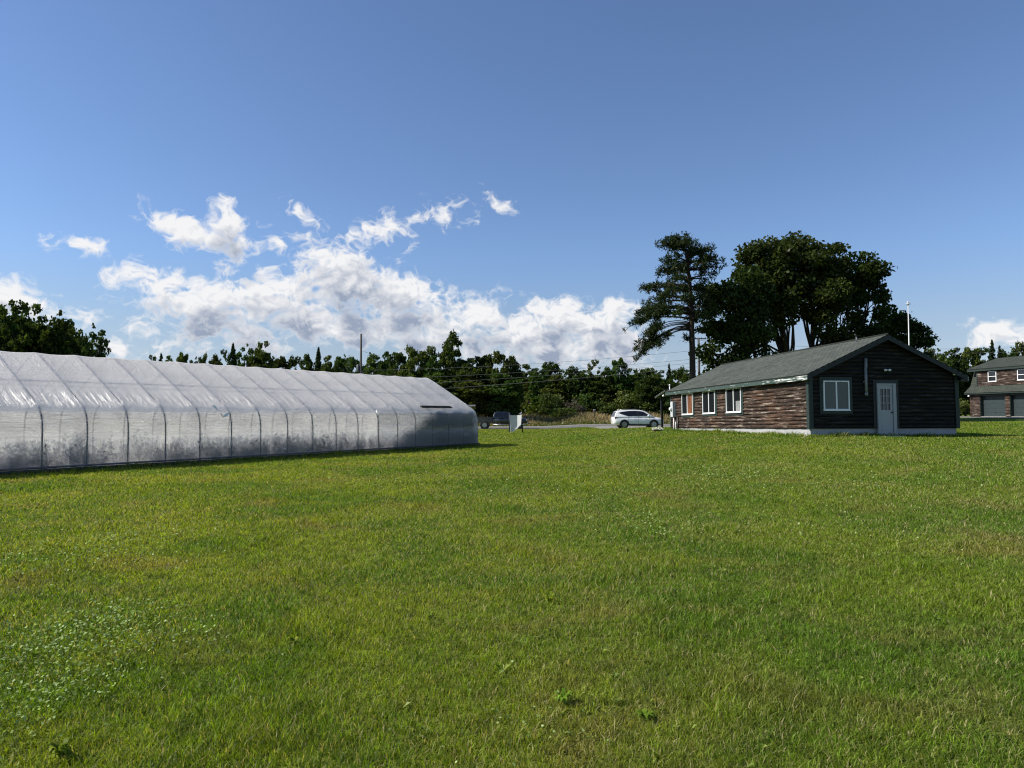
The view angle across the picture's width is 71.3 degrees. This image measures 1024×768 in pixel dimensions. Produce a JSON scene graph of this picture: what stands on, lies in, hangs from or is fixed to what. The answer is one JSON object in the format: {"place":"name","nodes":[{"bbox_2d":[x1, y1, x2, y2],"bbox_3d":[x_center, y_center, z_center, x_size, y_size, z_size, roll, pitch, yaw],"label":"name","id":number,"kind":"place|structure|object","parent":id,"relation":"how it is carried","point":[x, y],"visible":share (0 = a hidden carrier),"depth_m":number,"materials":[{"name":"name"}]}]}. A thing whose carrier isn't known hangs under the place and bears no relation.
{"place":"outdoors","nodes":[
{"label":"outdoors","id":0,"kind":"place"},
{"bbox_2d":[0,427,969,475],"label":"fringe grass","id":1,"kind":"structure","parent":0,"point":[794,434],"depth_m":29.66,"materials":[{"name":"green plant"}]},
{"bbox_2d":[0,415,1023,767],"bbox_3d":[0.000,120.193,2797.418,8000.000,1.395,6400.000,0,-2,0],"label":"ground","id":2,"kind":"structure","parent":0,"point":[614,637],"depth_m":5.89,"materials":[{"name":"green plant"}]},
{"bbox_2d":[0,304,20,336],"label":"leafy tree","id":3,"kind":"object","parent":2,"relation":"on","point":[13,326],"visible":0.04,"depth_m":65.38,"materials":[{"name":"green plant"}]},
{"bbox_2d":[0,299,29,351],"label":"leafy tree","id":4,"kind":"object","parent":2,"relation":"on","point":[15,311],"visible":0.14,"depth_m":63.56,"materials":[{"name":"green plant"}]},
{"bbox_2d":[9,303,42,349],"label":"leafy tree","id":5,"kind":"object","parent":2,"relation":"on","point":[21,317],"visible":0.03,"depth_m":67.27,"materials":[{"name":"green plant"}]},
{"bbox_2d":[7,321,61,353],"bbox_3d":[-42.921,-0.527,64.495,5.814,10.696,5.328,1,-3,-23],"label":"leafy tree","id":6,"kind":"object","parent":2,"relation":"on","point":[25,340],"visible":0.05,"depth_m":62.96,"materials":[{"name":"green plant"}]},
{"bbox_2d":[29,332,64,353],"bbox_3d":[-42.356,0.018,64.478,4.855,9.493,5.298,1,-3,-29],"label":"leafy tree","id":7,"kind":"object","parent":2,"relation":"on","point":[35,342],"visible":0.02,"depth_m":64.16,"materials":[{"name":"green plant"}]},
{"bbox_2d":[26,310,75,354],"bbox_3d":[-41.674,-1.004,64.181,3.832,11.734,3.723,0,-2,-5],"label":"leafy tree","id":8,"kind":"object","parent":2,"relation":"on","point":[48,336],"visible":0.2,"depth_m":63.84,"materials":[{"name":"green plant"}]},
{"bbox_2d":[46,737,72,758],"bbox_3d":[-2.185,1.767,3.447,0.116,0.080,0.108,1,-3,-29],"label":"weed plant","id":9,"kind":"object","parent":2,"relation":"on","point":[59,750],"visible":0.98,"depth_m":3.43,"materials":[{"name":"green plant"}]},
{"bbox_2d":[49,318,84,347],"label":"leafy tree","id":10,"kind":"object","parent":2,"relation":"on","point":[72,324],"visible":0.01,"depth_m":66.87,"materials":[{"name":"green plant"}]},
{"bbox_2d":[53,336,91,356],"bbox_3d":[-39.970,0.203,64.576,3.831,9.115,4.175,0,-2,9],"label":"leafy tree","id":11,"kind":"object","parent":2,"relation":"on","point":[76,349],"visible":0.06,"depth_m":64.69,"materials":[{"name":"green plant"}]},
{"bbox_2d":[66,327,90,356],"bbox_3d":[-38.510,-0.163,63.290,2.746,9.844,2.864,1,-3,-18],"label":"leafy tree","id":12,"kind":"object","parent":2,"relation":"on","point":[85,347],"visible":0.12,"depth_m":63.63,"materials":[{"name":"green plant"}]},
{"bbox_2d":[88,323,110,356],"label":"leafy tree","id":13,"kind":"object","parent":2,"relation":"on","point":[100,350],"visible":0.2,"depth_m":70.22,"materials":[{"name":"green plant"}]},
{"bbox_2d":[176,352,188,362],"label":"leafy tree","id":14,"kind":"object","parent":2,"relation":"on","point":[182,358],"visible":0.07,"depth_m":127.39,"materials":[{"name":"green plant"}]},
{"bbox_2d":[228,343,237,365],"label":"spruce tree","id":15,"kind":"object","parent":2,"relation":"on","point":[233,358],"visible":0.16,"depth_m":121.05,"materials":[{"name":"green plant"}]},
{"bbox_2d":[0,351,479,475],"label":"tunnel greenhouse","id":16,"kind":"object","parent":2,"relation":"on","point":[100,412],"visible":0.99,"depth_m":25.25,"materials":[{"name":"white plastic"}]},
{"bbox_2d":[235,344,253,366],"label":"leafy tree","id":17,"kind":"object","parent":2,"relation":"on","point":[245,357],"visible":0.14,"depth_m":135.56,"materials":[{"name":"green plant"}]},
{"bbox_2d":[247,341,274,367],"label":"leafy tree","id":18,"kind":"object","parent":2,"relation":"on","point":[260,358],"visible":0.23,"depth_m":134.65,"materials":[{"name":"green plant"}]},
{"bbox_2d":[273,356,289,369],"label":"leafy tree","id":19,"kind":"object","parent":2,"relation":"on","point":[281,362],"visible":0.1,"depth_m":123.44,"materials":[{"name":"green plant"}]},
{"bbox_2d":[300,354,314,370],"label":"leafy tree","id":20,"kind":"object","parent":2,"relation":"on","point":[308,362],"visible":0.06,"depth_m":120.58,"materials":[{"name":"green plant"}]},
{"bbox_2d":[314,347,322,370],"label":"spruce tree","id":21,"kind":"object","parent":2,"relation":"on","point":[317,363],"visible":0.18,"depth_m":124.10,"materials":[{"name":"green plant"}]},
{"bbox_2d":[317,355,338,372],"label":"leafy tree","id":22,"kind":"object","parent":2,"relation":"on","point":[327,366],"visible":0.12,"depth_m":120.71,"materials":[{"name":"green plant"}]},
{"bbox_2d":[334,357,345,372],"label":"leafy tree","id":23,"kind":"object","parent":2,"relation":"on","point":[339,361],"visible":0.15,"depth_m":135.76,"materials":[{"name":"green plant"}]},
{"bbox_2d":[339,354,353,372],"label":"leafy tree","id":24,"kind":"object","parent":2,"relation":"on","point":[346,366],"visible":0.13,"depth_m":135.74,"materials":[{"name":"green plant"}]},
{"bbox_2d":[345,355,365,373],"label":"leafy tree","id":25,"kind":"object","parent":2,"relation":"on","point":[353,362],"visible":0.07,"depth_m":130.62,"materials":[{"name":"green plant"}]},
{"bbox_2d":[357,334,361,373],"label":"utility pole","id":26,"kind":"object","parent":2,"relation":"on","point":[359,368],"visible":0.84,"depth_m":93.12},
{"bbox_2d":[362,352,381,374],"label":"leafy tree","id":27,"kind":"object","parent":2,"relation":"on","point":[371,361],"visible":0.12,"depth_m":127.50,"materials":[{"name":"green plant"}]},
{"bbox_2d":[376,351,396,374],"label":"leafy tree","id":28,"kind":"object","parent":2,"relation":"on","point":[383,367],"visible":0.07,"depth_m":121.14,"materials":[{"name":"green plant"}]},
{"bbox_2d":[380,352,413,375],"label":"leafy tree","id":29,"kind":"object","parent":2,"relation":"on","point":[399,358],"visible":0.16,"depth_m":111.24,"materials":[{"name":"green plant"}]},
{"bbox_2d":[395,344,432,377],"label":"leafy tree","id":30,"kind":"object","parent":2,"relation":"on","point":[415,358],"visible":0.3,"depth_m":108.64,"materials":[{"name":"green plant"}]},
{"bbox_2d":[419,345,442,373],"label":"leafy tree","id":31,"kind":"object","parent":2,"relation":"on","point":[431,350],"visible":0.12,"depth_m":110.40,"materials":[{"name":"green plant"}]},
{"bbox_2d":[423,355,446,386],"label":"leafy tree","id":32,"kind":"object","parent":2,"relation":"on","point":[431,366],"visible":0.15,"depth_m":107.21,"materials":[{"name":"green plant"}]},
{"bbox_2d":[423,371,457,395],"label":"leafy tree","id":33,"kind":"object","parent":2,"relation":"on","point":[444,382],"visible":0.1,"depth_m":104.77,"materials":[{"name":"green plant"}]},
{"bbox_2d":[437,329,470,390],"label":"leafy tree","id":34,"kind":"object","parent":2,"relation":"on","point":[448,353],"visible":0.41,"depth_m":108.16,"materials":[{"name":"green plant"}]},
{"bbox_2d":[451,358,486,415],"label":"leafy tree","id":35,"kind":"object","parent":2,"relation":"on","point":[468,371],"visible":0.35,"depth_m":106.54,"materials":[{"name":"green plant"}]},
{"bbox_2d":[450,381,497,416],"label":"leafy tree","id":36,"kind":"object","parent":2,"relation":"on","point":[469,393],"visible":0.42,"depth_m":103.29,"materials":[{"name":"green plant"}]},
{"bbox_2d":[472,353,493,416],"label":"leafy tree","id":37,"kind":"object","parent":2,"relation":"on","point":[485,360],"visible":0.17,"depth_m":108.24,"materials":[{"name":"green plant"}]},
{"bbox_2d":[478,400,501,416],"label":"shrub","id":38,"kind":"object","parent":2,"relation":"on","point":[491,408],"visible":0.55,"depth_m":102.64,"materials":[{"name":"green plant"}]},
{"bbox_2d":[486,349,514,399],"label":"leafy tree","id":39,"kind":"object","parent":2,"relation":"on","point":[498,357],"visible":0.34,"depth_m":106.39,"materials":[{"name":"green plant"}]},
{"bbox_2d":[8,462,995,767],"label":"broadleaf weeds","id":40,"kind":"object","parent":2,"relation":"on","point":[424,728],"visible":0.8,"depth_m":4.64,"materials":[{"name":"green plant"}]},
{"bbox_2d":[481,371,524,414],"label":"leafy tree","id":41,"kind":"object","parent":2,"relation":"on","point":[508,398],"visible":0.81,"depth_m":103.17,"materials":[{"name":"green plant"}]},
{"bbox_2d":[0,461,1016,765],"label":"clover patch","id":42,"kind":"object","parent":2,"relation":"on","point":[214,615],"visible":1,"depth_m":5.32,"materials":[{"name":"green plant"}]},
{"bbox_2d":[503,354,525,408],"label":"leafy tree","id":43,"kind":"object","parent":2,"relation":"on","point":[516,367],"visible":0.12,"depth_m":107.22,"materials":[{"name":"green plant"}]},
{"bbox_2d":[509,412,525,432],"bbox_3d":[0.492,3.508,63.871,1.530,1.937,0.315,0,-2,0],"label":"sign board","id":44,"kind":"object","parent":2,"relation":"on","point":[514,422],"visible":0.85,"depth_m":63.91,"materials":[{"name":"white plastic"}]},
{"bbox_2d":[519,364,539,414],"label":"leafy tree","id":45,"kind":"object","parent":2,"relation":"on","point":[526,366],"visible":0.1,"depth_m":134.84,"materials":[{"name":"green plant"}]},
{"bbox_2d":[523,393,537,414],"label":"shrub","id":46,"kind":"object","parent":2,"relation":"on","point":[529,410],"visible":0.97,"depth_m":115.97,"materials":[{"name":"green plant"}]},
{"bbox_2d":[520,379,544,414],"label":"leafy tree","id":47,"kind":"object","parent":2,"relation":"on","point":[526,391],"visible":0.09,"depth_m":130.81,"materials":[{"name":"green plant"}]},
{"bbox_2d":[526,365,549,411],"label":"leafy tree","id":48,"kind":"object","parent":2,"relation":"on","point":[535,393],"visible":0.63,"depth_m":126.67,"materials":[{"name":"green plant"}]},
{"bbox_2d":[535,393,556,414],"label":"shrub","id":49,"kind":"object","parent":2,"relation":"on","point":[545,402],"visible":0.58,"depth_m":118.55,"materials":[{"name":"green plant"}]},
{"bbox_2d":[541,361,561,387],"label":"leafy tree","id":50,"kind":"object","parent":2,"relation":"on","point":[554,367],"visible":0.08,"depth_m":133.92,"materials":[{"name":"green plant"}]},
{"bbox_2d":[538,374,574,407],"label":"leafy tree","id":51,"kind":"object","parent":2,"relation":"on","point":[552,388],"visible":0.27,"depth_m":123.34,"materials":[{"name":"green plant"}]},
{"bbox_2d":[546,408,576,417],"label":"shrub","id":52,"kind":"object","parent":2,"relation":"on","point":[561,411],"visible":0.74,"depth_m":111.28,"materials":[{"name":"green plant"}]},
{"bbox_2d":[552,393,572,408],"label":"shrub","id":53,"kind":"object","parent":2,"relation":"on","point":[560,403],"visible":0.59,"depth_m":119.32,"materials":[{"name":"green plant"}]},
{"bbox_2d":[555,688,572,702],"bbox_3d":[0.293,1.803,4.120,0.100,0.064,0.114,2,-3,-39],"label":"weed plant","id":54,"kind":"object","parent":2,"relation":"on","point":[563,696],"visible":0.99,"depth_m":4.12,"materials":[{"name":"green plant"}]},
{"bbox_2d":[560,365,583,411],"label":"leafy tree","id":55,"kind":"object","parent":2,"relation":"on","point":[568,388],"visible":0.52,"depth_m":122.54,"materials":[{"name":"green plant"}]},
{"bbox_2d":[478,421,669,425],"bbox_3d":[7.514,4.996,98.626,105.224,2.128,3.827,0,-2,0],"label":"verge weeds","id":56,"kind":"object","parent":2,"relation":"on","point":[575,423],"visible":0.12,"depth_m":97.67,"materials":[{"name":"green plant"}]},
{"bbox_2d":[478,424,669,426],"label":"gravel shoulder","id":57,"kind":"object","parent":2,"relation":"on","point":[560,425],"visible":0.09,"depth_m":94.65},
{"bbox_2d":[563,399,586,413],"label":"shrub","id":58,"kind":"object","parent":2,"relation":"on","point":[579,408],"visible":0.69,"depth_m":115.67,"materials":[{"name":"green plant"}]},
{"bbox_2d":[569,367,591,404],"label":"leafy tree","id":59,"kind":"object","parent":2,"relation":"on","point":[584,380],"visible":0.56,"depth_m":121.73,"materials":[{"name":"green plant"}]},
{"bbox_2d":[572,391,603,412],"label":"shrub","id":60,"kind":"object","parent":2,"relation":"on","point":[583,398],"visible":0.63,"depth_m":118.69,"materials":[{"name":"green plant"}]},
{"bbox_2d":[586,359,600,392],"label":"leafy tree","id":61,"kind":"object","parent":2,"relation":"on","point":[589,367],"visible":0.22,"depth_m":123.42,"materials":[{"name":"green plant"}]},
{"bbox_2d":[581,375,615,409],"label":"leafy tree","id":62,"kind":"object","parent":2,"relation":"on","point":[602,387],"visible":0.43,"depth_m":121.10,"materials":[{"name":"green plant"}]},
{"bbox_2d":[597,394,618,414],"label":"shrub","id":63,"kind":"object","parent":2,"relation":"on","point":[607,400],"visible":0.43,"depth_m":119.39,"materials":[{"name":"green plant"}]},
{"bbox_2d":[601,367,617,402],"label":"leafy tree","id":64,"kind":"object","parent":2,"relation":"on","point":[609,379],"visible":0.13,"depth_m":124.87,"materials":[{"name":"green plant"}]},
{"bbox_2d":[600,401,632,413],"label":"shrub","id":65,"kind":"object","parent":2,"relation":"on","point":[612,407],"visible":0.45,"depth_m":115.88,"materials":[{"name":"green plant"}]},
{"bbox_2d":[607,358,633,407],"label":"leafy tree","id":66,"kind":"object","parent":2,"relation":"on","point":[615,373],"visible":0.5,"depth_m":123.42,"materials":[{"name":"green plant"}]},
{"bbox_2d":[613,381,634,402],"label":"leafy tree","id":67,"kind":"object","parent":2,"relation":"on","point":[628,386],"visible":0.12,"depth_m":122.96,"materials":[{"name":"green plant"}]},
{"bbox_2d":[613,389,645,409],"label":"shrub","id":68,"kind":"object","parent":2,"relation":"on","point":[628,400],"visible":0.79,"depth_m":116.13,"materials":[{"name":"green plant"}]},
{"bbox_2d":[591,426,668,428],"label":"gravel lot","id":69,"kind":"structure","parent":2,"relation":"on","point":[604,427],"depth_m":78.50,"materials":[{"name":"grey gravel"}]},
{"bbox_2d":[611,409,663,427],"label":"parked suv","id":70,"kind":"object","parent":69,"relation":"on","point":[624,418],"visible":0.96,"depth_m":65.33,"materials":[{"name":"white paint"}]},
{"bbox_2d":[626,368,642,390],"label":"leafy tree","id":71,"kind":"object","parent":2,"relation":"on","point":[635,375],"visible":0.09,"depth_m":126.45,"materials":[{"name":"green plant"}]},
{"bbox_2d":[634,709,655,719],"bbox_3d":[0.729,1.805,3.897,0.113,0.041,0.108,1,-3,-25],"label":"weed plant","id":72,"kind":"object","parent":2,"relation":"on","point":[645,714],"visible":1,"depth_m":3.89,"materials":[{"name":"green plant"}]},
{"bbox_2d":[634,402,659,413],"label":"shrub","id":73,"kind":"object","parent":2,"relation":"on","point":[652,409],"visible":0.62,"depth_m":115.21,"materials":[{"name":"green plant"}]},
{"bbox_2d":[638,367,655,376],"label":"leafy tree","id":74,"kind":"object","parent":2,"relation":"on","point":[646,371],"visible":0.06,"depth_m":131.59,"materials":[{"name":"green plant"}]},
{"bbox_2d":[634,373,670,412],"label":"leafy tree","id":75,"kind":"object","parent":2,"relation":"on","point":[644,391],"visible":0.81,"depth_m":116.41,"materials":[{"name":"green plant"}]},
{"bbox_2d":[655,399,669,414],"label":"shrub","id":76,"kind":"object","parent":2,"relation":"on","point":[666,405],"visible":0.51,"depth_m":115.67,"materials":[{"name":"green plant"}]},
{"bbox_2d":[622,230,726,379],"bbox_3d":[14.509,-4.702,63.595,8.298,18.017,8.168,1,-3,-23],"label":"red pine","id":77,"kind":"object","parent":2,"relation":"on","point":[659,309],"visible":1,"depth_m":62.85,"materials":[{"name":"green plant"}]},
{"bbox_2d":[666,365,683,388],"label":"leafy tree","id":78,"kind":"object","parent":2,"relation":"on","point":[676,374],"visible":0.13,"depth_m":130.60,"materials":[{"name":"green plant"}]},
{"bbox_2d":[679,369,696,382],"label":"leafy tree","id":79,"kind":"object","parent":2,"relation":"on","point":[685,377],"visible":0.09,"depth_m":125.57,"materials":[{"name":"green plant"}]},
{"bbox_2d":[688,263,781,375],"bbox_3d":[20.878,-3.283,65.673,7.902,15.457,8.395,2,-3,-32],"label":"oak tree","id":80,"kind":"object","parent":2,"relation":"on","point":[746,303],"visible":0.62,"depth_m":64.80,"materials":[{"name":"green plant"}]},
{"bbox_2d":[729,230,864,352],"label":"oak tree","id":81,"kind":"object","parent":2,"relation":"on","point":[798,268],"visible":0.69,"depth_m":68.62,"materials":[{"name":"green plant"}]},
{"bbox_2d":[655,333,968,436],"bbox_3d":[14.209,0.700,38.169,7.725,5.009,17.400,0,-3,-9],"label":"log cabin","id":82,"kind":"object","parent":2,"relation":"on","point":[886,383],"visible":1,"depth_m":30.41,"materials":[{"name":"brown wood"}]},
{"bbox_2d":[681,393,694,416],"bbox_3d":[10.201,1.160,41.508,0.115,1.520,1.850,0,-3,-9],"label":"window","id":83,"kind":"structure","parent":82,"relation":"in","point":[687,400],"depth_m":41.38,"materials":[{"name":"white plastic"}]},
{"bbox_2d":[702,390,717,415],"bbox_3d":[10.672,0.985,38.698,0.115,1.520,1.820,0,-3,-9],"label":"window","id":84,"kind":"structure","parent":82,"relation":"in","point":[709,406],"depth_m":38.62,"materials":[{"name":"white plastic"}]},
{"bbox_2d":[725,387,743,415],"bbox_3d":[11.142,0.810,35.892,0.115,1.520,1.880,0,-3,-9],"label":"window","id":85,"kind":"structure","parent":82,"relation":"in","point":[734,398],"depth_m":35.80,"materials":[{"name":"white plastic"}]},
{"bbox_2d":[819,377,852,413],"bbox_3d":[13.461,0.468,29.640,1.475,1.520,0.115,0,-3,-9],"label":"window","id":86,"kind":"structure","parent":82,"relation":"in","point":[835,393],"depth_m":29.63,"materials":[{"name":"white plastic"}]},
{"bbox_2d":[878,385,892,433],"bbox_3d":[15.677,1.067,29.958,0.645,2.058,0.135,0,-3,-9],"label":"door","id":87,"kind":"structure","parent":82,"relation":"in","point":[885,391],"depth_m":29.97,"materials":[{"name":"white wood"}]},
{"bbox_2d":[821,242,897,342],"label":"oak tree","id":88,"kind":"object","parent":2,"relation":"on","point":[870,275],"visible":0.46,"depth_m":71.17,"materials":[{"name":"green plant"}]},
{"bbox_2d":[871,304,940,356],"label":"oak tree","id":89,"kind":"object","parent":2,"relation":"on","point":[920,336],"visible":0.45,"depth_m":73.42,"materials":[{"name":"green plant"}]},
{"bbox_2d":[936,348,955,367],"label":"leafy tree","id":90,"kind":"object","parent":2,"relation":"on","point":[943,358],"visible":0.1,"depth_m":109.58,"materials":[{"name":"green plant"}]},
{"bbox_2d":[948,347,970,401],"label":"leafy tree","id":91,"kind":"object","parent":2,"relation":"on","point":[962,366],"visible":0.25,"depth_m":111.48,"materials":[{"name":"green plant"}]},
{"bbox_2d":[959,398,969,416],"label":"shrub","id":92,"kind":"object","parent":2,"relation":"on","point":[964,405],"visible":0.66,"depth_m":99.38,"materials":[{"name":"green plant"}]},
{"bbox_2d":[958,347,985,410],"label":"leafy tree","id":93,"kind":"object","parent":2,"relation":"on","point":[972,354],"visible":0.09,"depth_m":116.07,"materials":[{"name":"green plant"}]},
{"bbox_2d":[971,347,988,365],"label":"leafy tree","id":94,"kind":"object","parent":2,"relation":"on","point":[983,353],"visible":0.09,"depth_m":116.42,"materials":[{"name":"green plant"}]},
{"bbox_2d":[987,339,995,360],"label":"spruce tree","id":95,"kind":"object","parent":2,"relation":"on","point":[991,352],"visible":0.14,"depth_m":110.20,"materials":[{"name":"green plant"}]},
{"bbox_2d":[964,356,1023,416],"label":"log garage","id":96,"kind":"structure","parent":2,"relation":"on","point":[995,388],"depth_m":80.64,"materials":[{"name":"wood"}]},
{"bbox_2d":[988,371,996,381],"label":"window","id":97,"kind":"structure","parent":96,"relation":"in","point":[992,375],"depth_m":81.16,"materials":[{"name":"white plastic"}]},
{"bbox_2d":[983,395,1004,416],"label":"garage door","id":98,"kind":"structure","parent":96,"relation":"in","point":[994,406],"depth_m":81.04,"materials":[{"name":"black metal"}]},
{"bbox_2d":[1013,395,1023,416],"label":"garage door","id":99,"kind":"structure","parent":96,"relation":"in","point":[1018,400],"depth_m":77.94,"materials":[{"name":"black metal"}]},
{"bbox_2d":[1010,340,1023,355],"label":"leafy tree","id":100,"kind":"object","parent":2,"relation":"on","point":[1018,350],"visible":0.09,"depth_m":117.82,"materials":[{"name":"green plant"}]},
{"bbox_2d":[0,0,1023,412],"label":"sky","id":101,"kind":"structure","parent":0,"point":[194,178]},
{"bbox_2d":[478,411,669,425],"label":"meadow grass","id":102,"kind":"structure","parent":0,"point":[577,417],"depth_m":103.78,"materials":[{"name":"plant"}]},
{"bbox_2d":[478,425,669,428],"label":"road","id":103,"kind":"structure","parent":0,"point":[554,427],"depth_m":85.71,"materials":[{"name":"grey asphalt"}]},
{"bbox_2d":[477,412,527,428],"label":"pickup truck","id":104,"kind":"object","parent":103,"relation":"on","point":[499,418],"visible":0.55,"depth_m":81.92,"materials":[{"name":"black paint"}]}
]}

